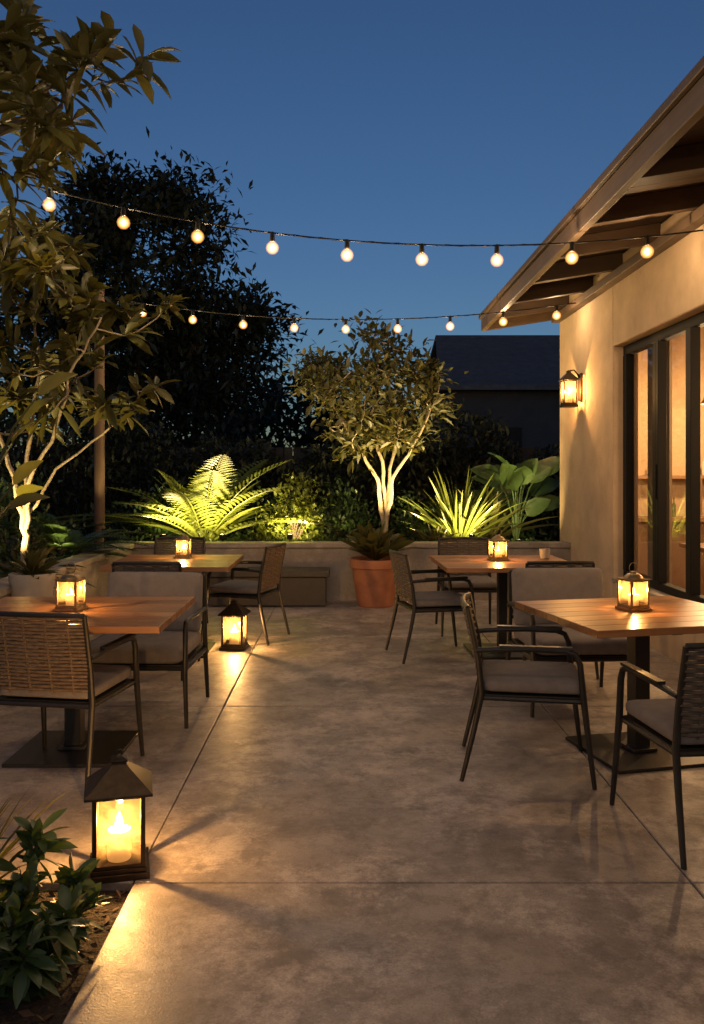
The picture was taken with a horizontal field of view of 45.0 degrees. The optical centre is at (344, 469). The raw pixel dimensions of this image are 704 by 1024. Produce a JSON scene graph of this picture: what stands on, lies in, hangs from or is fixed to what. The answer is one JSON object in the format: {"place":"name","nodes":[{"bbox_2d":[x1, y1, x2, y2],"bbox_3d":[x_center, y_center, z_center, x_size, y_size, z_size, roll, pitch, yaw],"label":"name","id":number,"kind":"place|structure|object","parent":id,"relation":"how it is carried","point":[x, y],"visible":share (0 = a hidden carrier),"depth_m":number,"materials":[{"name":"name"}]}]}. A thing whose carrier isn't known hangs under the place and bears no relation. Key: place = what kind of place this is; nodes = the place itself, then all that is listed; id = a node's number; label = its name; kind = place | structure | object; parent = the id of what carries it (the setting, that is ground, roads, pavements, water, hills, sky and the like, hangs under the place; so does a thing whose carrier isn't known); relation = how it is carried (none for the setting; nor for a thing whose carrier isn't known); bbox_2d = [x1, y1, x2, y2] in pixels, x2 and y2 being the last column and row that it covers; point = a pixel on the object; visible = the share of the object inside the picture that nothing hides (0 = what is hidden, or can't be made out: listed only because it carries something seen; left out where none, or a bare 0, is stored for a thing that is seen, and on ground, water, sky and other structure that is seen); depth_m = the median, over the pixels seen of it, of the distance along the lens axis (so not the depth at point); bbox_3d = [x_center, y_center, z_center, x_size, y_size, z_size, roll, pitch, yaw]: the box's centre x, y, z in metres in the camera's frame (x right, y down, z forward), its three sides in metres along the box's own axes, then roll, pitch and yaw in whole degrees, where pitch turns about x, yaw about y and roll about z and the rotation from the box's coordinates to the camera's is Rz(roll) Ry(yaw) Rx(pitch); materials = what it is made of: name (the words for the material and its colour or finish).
{"place":"outdoors","nodes":[
{"label":"outdoors","id":0,"kind":"place"},
{"bbox_2d":[0,886,129,1023],"bbox_3d":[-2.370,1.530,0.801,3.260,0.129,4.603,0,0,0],"label":"mulch bed","id":1,"kind":"object","parent":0,"point":[26,1013],"visible":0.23,"depth_m":2.51,"materials":[{"name":"soil"}]},
{"bbox_2d":[0,790,68,878],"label":"grass tuft","id":2,"kind":"object","parent":1,"relation":"on","point":[6,850],"visible":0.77,"depth_m":3.09,"materials":[{"name":"green plant"}]},
{"bbox_2d":[0,808,111,1008],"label":"foreground shrub","id":3,"kind":"object","parent":1,"relation":"on","point":[37,955],"visible":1,"depth_m":2.56,"materials":[{"name":"green plant"}]},
{"bbox_2d":[94,289,110,542],"bbox_3d":[-2.751,-0.300,9.607,0.188,3.600,0.121,0,0,24],"label":"string light post","id":4,"kind":"object","parent":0,"point":[99,472],"visible":0.42,"depth_m":9.57,"materials":[{"name":"brown wood"}]},
{"bbox_2d":[31,475,392,533],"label":"ground","id":5,"kind":"structure","parent":0,"point":[148,486],"depth_m":34.00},
{"bbox_2d":[0,543,133,678],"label":"side wall","id":6,"kind":"structure","parent":5,"relation":"on","point":[92,562],"depth_m":8.15,"materials":[{"name":"concrete"}]},
{"bbox_2d":[0,127,323,510],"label":"dark tree","id":7,"kind":"object","parent":5,"relation":"on","point":[201,338],"visible":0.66,"depth_m":16.43,"materials":[{"name":"green plant"}]},
{"bbox_2d":[0,293,429,520],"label":"distant trees","id":8,"kind":"object","parent":5,"relation":"on","point":[308,433],"visible":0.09,"depth_m":28.26,"materials":[{"name":"green plant"}]},
{"bbox_2d":[0,447,559,540],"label":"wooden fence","id":9,"kind":"object","parent":5,"relation":"on","point":[287,453],"visible":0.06,"depth_m":13.19,"materials":[{"name":"brown wood"}]},
{"bbox_2d":[121,541,570,599],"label":"back wall","id":10,"kind":"structure","parent":5,"relation":"on","point":[335,556],"depth_m":9.80,"materials":[{"name":"concrete"}]},
{"bbox_2d":[560,211,703,673],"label":"walls","id":11,"kind":"structure","parent":5,"relation":"on","point":[663,290],"depth_m":8.32,"materials":[{"name":"paint"}]},
{"bbox_2d":[115,298,575,324],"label":"string lights","id":12,"kind":"object","parent":11,"relation":"attached to","point":[396,319],"visible":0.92,"depth_m":9.38},
{"bbox_2d":[8,178,702,254],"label":"string lights","id":13,"kind":"object","parent":11,"relation":"attached to","point":[347,241],"visible":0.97,"depth_m":6.17},
{"bbox_2d":[558,369,582,407],"bbox_3d":[2.482,-0.898,9.350,0.232,0.417,0.187,0,0,0],"label":"wall lantern","id":14,"kind":"object","parent":11,"relation":"attached to","point":[568,377],"depth_m":9.30,"materials":[{"name":"metal"}]},
{"bbox_2d":[497,116,703,319],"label":"rafters","id":15,"kind":"object","parent":11,"relation":"attached to","point":[680,160],"visible":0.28,"depth_m":7.00,"materials":[{"name":"brown wood"}]},
{"bbox_2d":[551,204,703,322],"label":"wall plate","id":16,"kind":"object","parent":11,"relation":"attached to","point":[693,220],"depth_m":7.34,"materials":[{"name":"brown wood"}]},
{"bbox_2d":[612,577,674,596],"bbox_3d":[2.692,1.059,5.924,0.215,0.038,4.648,0,0,0],"label":"window sill","id":17,"kind":"structure","parent":11,"relation":"attached to","point":[641,588],"depth_m":7.46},
{"bbox_2d":[648,339,671,583],"bbox_3d":[2.930,0.095,7.931,0.060,2.690,0.538,0,0,0],"label":"curtain","id":18,"kind":"object","parent":11,"relation":"hanging from","point":[669,461],"visible":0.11,"depth_m":7.70,"materials":[{"name":"fabric"}]},
{"bbox_2d":[623,311,703,603],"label":"window frames","id":19,"kind":"structure","parent":11,"relation":"attached to","point":[690,327],"depth_m":7.27,"materials":[{"name":"black metal"}]},
{"bbox_2d":[638,327,703,515],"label":"interior walls","id":20,"kind":"structure","parent":11,"relation":"attached to","point":[679,413],"depth_m":10.05,"materials":[{"name":"paint"}]},
{"bbox_3d":[4.450,-2.384,3.775,5.500,0.915,13.550,0,0,0],"label":"roof covering","id":21,"kind":"object","parent":11,"relation":"on","visible":0},
{"bbox_2d":[486,310,559,330],"bbox_3d":[4.426,-2.242,10.520,5.347,1.033,0.060,0,0,0],"label":"gable board","id":22,"kind":"object","parent":21,"relation":"attached to","point":[522,320],"visible":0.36,"depth_m":10.49,"materials":[{"name":"brown wood"}]},
{"bbox_2d":[479,56,703,330],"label":"fascia","id":23,"kind":"structure","parent":21,"relation":"attached to","point":[682,118],"depth_m":5.27,"materials":[{"name":"brown wood"}]},
{"bbox_2d":[490,74,703,309],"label":"soffit boards","id":24,"kind":"object","parent":21,"relation":"attached to","point":[694,134],"visible":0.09,"depth_m":5.96,"materials":[{"name":"brown wood"}]},
{"bbox_2d":[2,534,533,561],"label":"planting soil","id":25,"kind":"structure","parent":0,"point":[111,538],"depth_m":11.86,"materials":[{"name":"brown soil"}]},
{"bbox_2d":[0,447,58,572],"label":"shrub","id":26,"kind":"object","parent":25,"relation":"on","point":[11,523],"visible":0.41,"depth_m":7.75,"materials":[{"name":"green plant"}]},
{"bbox_2d":[0,525,73,569],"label":"shrub","id":27,"kind":"object","parent":25,"relation":"on","point":[35,542],"visible":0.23,"depth_m":7.84,"materials":[{"name":"green plant"}]},
{"bbox_2d":[0,372,77,518],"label":"broadleaf plant","id":28,"kind":"object","parent":25,"relation":"on","point":[26,494],"visible":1,"depth_m":5.92,"materials":[{"name":"green plant"}]},
{"bbox_2d":[0,457,95,560],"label":"shrub","id":29,"kind":"object","parent":25,"relation":"on","point":[39,482],"visible":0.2,"depth_m":8.99,"materials":[{"name":"green plant"}]},
{"bbox_2d":[0,544,96,588],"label":"flax plant","id":30,"kind":"object","parent":25,"relation":"on","point":[44,552],"visible":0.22,"depth_m":7.39,"materials":[{"name":"green plant"}]},
{"bbox_2d":[2,514,110,548],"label":"cycad fern","id":31,"kind":"object","parent":25,"relation":"on","point":[56,522],"visible":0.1,"depth_m":9.54,"materials":[{"name":"green plant"}]},
{"bbox_2d":[56,548,63,559],"bbox_3d":[-2.750,0.910,8.200,0.070,0.300,0.070,0,0,0],"label":"garden uplight","id":32,"kind":"object","parent":25,"relation":"on","point":[59,551],"visible":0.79,"depth_m":8.17,"materials":[{"name":"black plastic"}]},
{"bbox_2d":[0,516,148,558],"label":"cycad fern","id":33,"kind":"object","parent":25,"relation":"on","point":[75,543],"visible":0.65,"depth_m":8.44,"materials":[{"name":"green plant"}]},
{"bbox_2d":[0,0,181,259],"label":"overhanging tree","id":34,"kind":"object","parent":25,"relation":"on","point":[43,122],"visible":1,"depth_m":4.17,"materials":[{"name":"green plant"}]},
{"bbox_2d":[0,206,188,569],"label":"slender tree","id":35,"kind":"object","parent":25,"relation":"on","point":[36,273],"visible":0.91,"depth_m":6.82,"materials":[{"name":"green plant"}]},
{"bbox_2d":[90,476,187,541],"bbox_3d":[-2.615,0.570,11.224,1.400,1.000,1.281,0,0,-33],"label":"shrub","id":36,"kind":"object","parent":25,"relation":"on","point":[151,532],"visible":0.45,"depth_m":11.00,"materials":[{"name":"green plant"}]},
{"bbox_2d":[49,455,336,547],"bbox_3d":[-1.830,0.410,10.626,3.447,1.164,2.602,0,0,37],"label":"fern","id":37,"kind":"object","parent":25,"relation":"on","point":[199,511],"visible":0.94,"depth_m":10.45,"materials":[{"name":"green plant"}]},
{"bbox_2d":[219,534,224,540],"bbox_3d":[-1.450,0.910,10.030,0.070,0.300,0.070,0,0,0],"label":"garden uplight","id":38,"kind":"object","parent":25,"relation":"on","point":[221,537],"visible":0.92,"depth_m":10.01,"materials":[{"name":"black plastic"}]},
{"bbox_2d":[217,472,309,540],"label":"shrub","id":39,"kind":"object","parent":25,"relation":"on","point":[244,537],"visible":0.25,"depth_m":11.27,"materials":[{"name":"green plant"}]},
{"bbox_2d":[0,536,552,578],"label":"ground cover","id":40,"kind":"object","parent":25,"relation":"on","point":[210,539],"visible":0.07,"depth_m":10.20,"materials":[{"name":"green plant"}]},
{"bbox_2d":[0,389,559,540],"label":"hedge","id":41,"kind":"object","parent":25,"relation":"on","point":[186,458],"visible":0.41,"depth_m":12.32,"materials":[{"name":"green plant"}]},
{"bbox_2d":[287,534,292,540],"bbox_3d":[-0.650,0.910,10.020,0.070,0.300,0.070,0,0,0],"label":"garden uplight","id":42,"kind":"object","parent":25,"relation":"on","point":[289,537],"visible":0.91,"depth_m":10.00,"materials":[{"name":"black plastic"}]},
{"bbox_2d":[251,465,335,540],"bbox_3d":[-0.563,0.497,10.476,1.041,1.116,0.986,0,0,-40],"label":"flowering shrub","id":43,"kind":"object","parent":25,"relation":"on","point":[298,509],"visible":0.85,"depth_m":10.47,"materials":[{"name":"green plant"}]},
{"bbox_2d":[293,474,388,540],"bbox_3d":[-0.111,0.549,11.086,1.321,0.984,0.904,0,0,-8],"label":"shrub","id":44,"kind":"object","parent":25,"relation":"on","point":[347,516],"visible":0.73,"depth_m":11.04,"materials":[{"name":"green plant"}]},
{"bbox_2d":[281,308,468,532],"bbox_3d":[0.525,-0.516,10.749,2.394,3.047,1.930,0,0,-33],"label":"garden tree","id":45,"kind":"object","parent":25,"relation":"on","point":[330,371],"visible":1,"depth_m":10.53,"materials":[{"name":"green plant"}]},
{"bbox_2d":[412,533,417,540],"bbox_3d":[0.850,0.910,10.300,0.070,0.300,0.070,0,0,0],"label":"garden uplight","id":46,"kind":"object","parent":25,"relation":"on","point":[414,535],"visible":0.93,"depth_m":10.27,"materials":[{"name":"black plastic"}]},
{"bbox_2d":[383,482,460,539],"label":"shrub","id":47,"kind":"object","parent":25,"relation":"on","point":[403,524],"visible":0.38,"depth_m":11.02,"materials":[{"name":"green plant"}]},
{"bbox_2d":[405,524,457,540],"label":"ornamental grass","id":48,"kind":"object","parent":25,"relation":"on","point":[433,535],"depth_m":10.38,"materials":[{"name":"green plant"}]},
{"bbox_2d":[392,469,528,536],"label":"ornamental grass","id":49,"kind":"object","parent":25,"relation":"on","point":[460,526],"depth_m":10.54,"materials":[{"name":"green plant"}]},
{"bbox_2d":[417,484,559,538],"bbox_3d":[1.881,0.551,10.946,1.929,0.867,1.894,0,0,0],"label":"yucca","id":50,"kind":"object","parent":25,"relation":"on","point":[491,536],"visible":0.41,"depth_m":10.87,"materials":[{"name":"green plant"}]},
{"bbox_2d":[437,463,547,539],"bbox_3d":[1.911,0.487,11.622,1.553,1.167,1.164,0,0,26],"label":"shrub","id":51,"kind":"object","parent":25,"relation":"on","point":[522,533],"visible":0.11,"depth_m":11.57,"materials":[{"name":"green plant"}]},
{"bbox_2d":[457,452,559,540],"bbox_3d":[2.236,0.376,10.872,1.251,1.195,1.054,0,0,-28],"label":"elephant ear plant","id":52,"kind":"object","parent":25,"relation":"on","point":[507,478],"visible":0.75,"depth_m":10.74,"materials":[{"name":"green plant"}]},
{"bbox_2d":[0,600,703,1023],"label":"patio","id":53,"kind":"structure","parent":0,"point":[330,838],"depth_m":3.41,"materials":[{"name":"concrete"}]},
{"bbox_2d":[0,549,60,647],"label":"pale pot plant","id":54,"kind":"object","parent":53,"relation":"on","point":[33,577],"visible":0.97,"depth_m":6.16,"materials":[{"name":"green plant"}]},
{"bbox_2d":[0,611,144,796],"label":"patio chair","id":55,"kind":"object","parent":53,"relation":"on","point":[37,674],"visible":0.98,"depth_m":3.95,"materials":[{"name":"brown wicker"}]},
{"bbox_2d":[0,597,194,767],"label":"wooden table","id":56,"kind":"object","parent":53,"relation":"on","point":[66,747],"visible":0.73,"depth_m":4.52,"materials":[{"name":"brown wood"}]},
{"bbox_2d":[53,562,88,611],"bbox_3d":[-1.470,0.622,4.560,0.135,0.253,0.135,0,0,10],"label":"table lantern","id":57,"kind":"object","parent":56,"relation":"on","point":[71,604],"visible":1,"depth_m":4.52,"materials":[{"name":"gold metal"}]},
{"bbox_2d":[84,749,152,883],"bbox_3d":[-0.850,1.275,3.200,0.242,0.450,0.242,0,0,-14],"label":"floor lantern","id":58,"kind":"object","parent":53,"relation":"on","point":[121,856],"visible":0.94,"depth_m":3.13,"materials":[{"name":"metal"}]},
{"bbox_2d":[90,572,208,728],"bbox_3d":[-1.249,1.084,5.291,0.704,0.836,0.704,0,0,2],"label":"cushioned armchair","id":59,"kind":"object","parent":53,"relation":"on","point":[174,645],"visible":0.59,"depth_m":5.41,"materials":[{"name":"grey fabric"}]},
{"bbox_2d":[112,561,199,680],"bbox_3d":[-1.420,1.077,6.359,0.572,0.852,0.643,0,0,0],"label":"patio chair","id":60,"kind":"object","parent":53,"relation":"on","point":[143,566],"visible":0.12,"depth_m":6.06,"materials":[{"name":"grey metal"}]},
{"bbox_2d":[99,555,242,657],"bbox_3d":[-1.400,1.125,7.050,1.000,0.750,0.977,0,0,0],"label":"wooden table","id":61,"kind":"object","parent":53,"relation":"on","point":[211,563],"visible":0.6,"depth_m":6.97,"materials":[{"name":"brown wood"}]},
{"bbox_2d":[174,529,192,558],"bbox_3d":[-1.380,0.624,7.250,0.135,0.248,0.135,0,0,0],"label":"table lantern","id":62,"kind":"object","parent":61,"relation":"on","point":[182,554],"visible":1,"depth_m":7.21,"materials":[{"name":"gold metal"}]},
{"bbox_2d":[154,536,207,622],"bbox_3d":[-1.619,1.077,8.021,0.572,0.852,0.643,0,0,2],"label":"patio chair","id":63,"kind":"object","parent":53,"relation":"on","point":[170,542],"visible":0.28,"depth_m":8.30,"materials":[{"name":"brown metal"}]},
{"bbox_2d":[218,597,250,650],"bbox_3d":[-0.930,1.285,7.150,0.231,0.429,0.231,0,0,6],"label":"floor lantern","id":64,"kind":"object","parent":53,"relation":"on","point":[234,608],"visible":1,"depth_m":7.08,"materials":[{"name":"metal"}]},
{"bbox_2d":[201,542,289,645],"bbox_3d":[-0.879,1.077,7.594,0.643,0.852,0.572,0,0,16],"label":"patio chair","id":65,"kind":"object","parent":53,"relation":"on","point":[258,590],"visible":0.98,"depth_m":7.41,"materials":[{"name":"brown metal"}]},
{"bbox_2d":[205,567,329,605],"bbox_3d":[-0.850,1.298,9.500,1.360,0.385,0.420,0,0,0],"label":"bench","id":66,"kind":"object","parent":53,"relation":"on","point":[303,586],"visible":0.64,"depth_m":9.32,"materials":[{"name":"grey concrete"}]},
{"bbox_2d":[342,521,416,607],"bbox_3d":[0.352,1.024,9.420,0.836,0.951,0.830,0,0,26],"label":"terracotta pot plant","id":67,"kind":"object","parent":53,"relation":"on","point":[373,577],"visible":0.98,"depth_m":9.24,"materials":[{"name":"green plant"}]},
{"bbox_2d":[385,549,475,663],"bbox_3d":[0.699,1.077,6.896,0.644,0.852,0.572,0,0,-12],"label":"patio chair","id":68,"kind":"object","parent":53,"relation":"on","point":[413,601],"visible":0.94,"depth_m":6.69,"materials":[{"name":"brown metal"}]},
{"bbox_2d":[435,537,496,636],"bbox_3d":[1.150,1.077,7.971,0.572,0.852,0.643,0,0,0],"label":"patio chair","id":69,"kind":"object","parent":53,"relation":"on","point":[481,583],"visible":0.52,"depth_m":8.20,"materials":[{"name":"brown metal"}]},
{"bbox_2d":[429,555,566,659],"bbox_3d":[1.300,1.125,7.000,1.080,0.750,0.997,0,0,-2],"label":"wooden table","id":70,"kind":"object","parent":53,"relation":"on","point":[465,564],"visible":0.48,"depth_m":6.96,"materials":[{"name":"brown wood"}]},
{"bbox_2d":[487,529,509,560],"bbox_3d":[1.270,0.618,7.050,0.145,0.261,0.145,0,0,-10],"label":"table lantern","id":71,"kind":"object","parent":70,"relation":"on","point":[497,555],"visible":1,"depth_m":7.00,"materials":[{"name":"gold metal"}]},
{"bbox_2d":[539,548,549,558],"bbox_3d":[1.680,0.706,7.150,0.090,0.085,0.090,0,0,0],"label":"candle pot","id":72,"kind":"object","parent":70,"relation":"on","point":[544,553],"visible":1,"depth_m":7.12,"materials":[{"name":"ceramic"}]},
{"bbox_2d":[460,592,596,789],"bbox_3d":[0.909,1.077,4.313,0.643,0.852,0.572,0,0,9],"label":"patio chair","id":73,"kind":"object","parent":53,"relation":"on","point":[533,681],"visible":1,"depth_m":4.10,"materials":[{"name":"grey metal"}]},
{"bbox_2d":[505,561,598,678],"bbox_3d":[1.550,1.077,6.399,0.572,0.852,0.643,0,0,0],"label":"patio chair","id":74,"kind":"object","parent":53,"relation":"on","point":[559,564],"visible":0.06,"depth_m":6.10,"materials":[{"name":"grey metal"}]},
{"bbox_2d":[506,568,626,716],"bbox_3d":[1.459,1.084,5.521,0.704,0.836,0.704,0,0,-3],"label":"cushioned armchair","id":75,"kind":"object","parent":53,"relation":"on","point":[531,584],"visible":0.64,"depth_m":5.70,"materials":[{"name":"grey fabric"}]},
{"bbox_2d":[515,596,703,773],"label":"wooden table","id":76,"kind":"object","parent":53,"relation":"on","point":[606,618],"visible":0.93,"depth_m":4.46,"materials":[{"name":"brown wood"}]},
{"bbox_2d":[615,562,651,611],"bbox_3d":[1.547,0.622,4.560,0.135,0.253,0.135,0,0,-20],"label":"table lantern","id":77,"kind":"object","parent":76,"relation":"on","point":[632,604],"visible":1,"depth_m":4.53,"materials":[{"name":"gold metal"}]},
{"bbox_2d":[609,643,703,869],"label":"patio chair","id":78,"kind":"object","parent":53,"relation":"on","point":[674,727],"visible":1,"depth_m":3.30,"materials":[{"name":"brown metal"}]},
{"bbox_2d":[0,0,703,471],"label":"sky","id":79,"kind":"structure","parent":0,"point":[453,122],"materials":[{"name":"blue"}]},
{"bbox_2d":[430,390,559,532],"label":"walls","id":80,"kind":"structure","parent":0,"point":[534,415],"depth_m":20.00,"materials":[{"name":"black"}]},
{"bbox_2d":[419,335,559,406],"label":"roof","id":81,"kind":"structure","parent":80,"relation":"on","point":[509,362],"depth_m":20.87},
{"bbox_2d":[475,427,521,464],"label":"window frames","id":82,"kind":"structure","parent":80,"relation":"attached to","point":[515,435],"depth_m":19.95,"materials":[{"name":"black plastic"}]},
{"bbox_2d":[679,543,703,551],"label":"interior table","id":83,"kind":"object","parent":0,"point":[682,545],"visible":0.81,"depth_m":8.24,"materials":[{"name":"brown wood"}]},
{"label":"interior floor","id":84,"kind":"structure","parent":0,"visible":0},
{"bbox_2d":[638,474,703,594],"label":"back bar shelves","id":85,"kind":"object","parent":84,"relation":"on","point":[678,553],"visible":0.12,"depth_m":9.45,"materials":[{"name":"brown wood"}]},
{"bbox_2d":[672,460,703,516],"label":"bottles and glasses","id":86,"kind":"object","parent":85,"relation":"on","point":[673,510],"visible":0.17,"depth_m":9.64,"materials":[{"name":"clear glass"}]}
]}

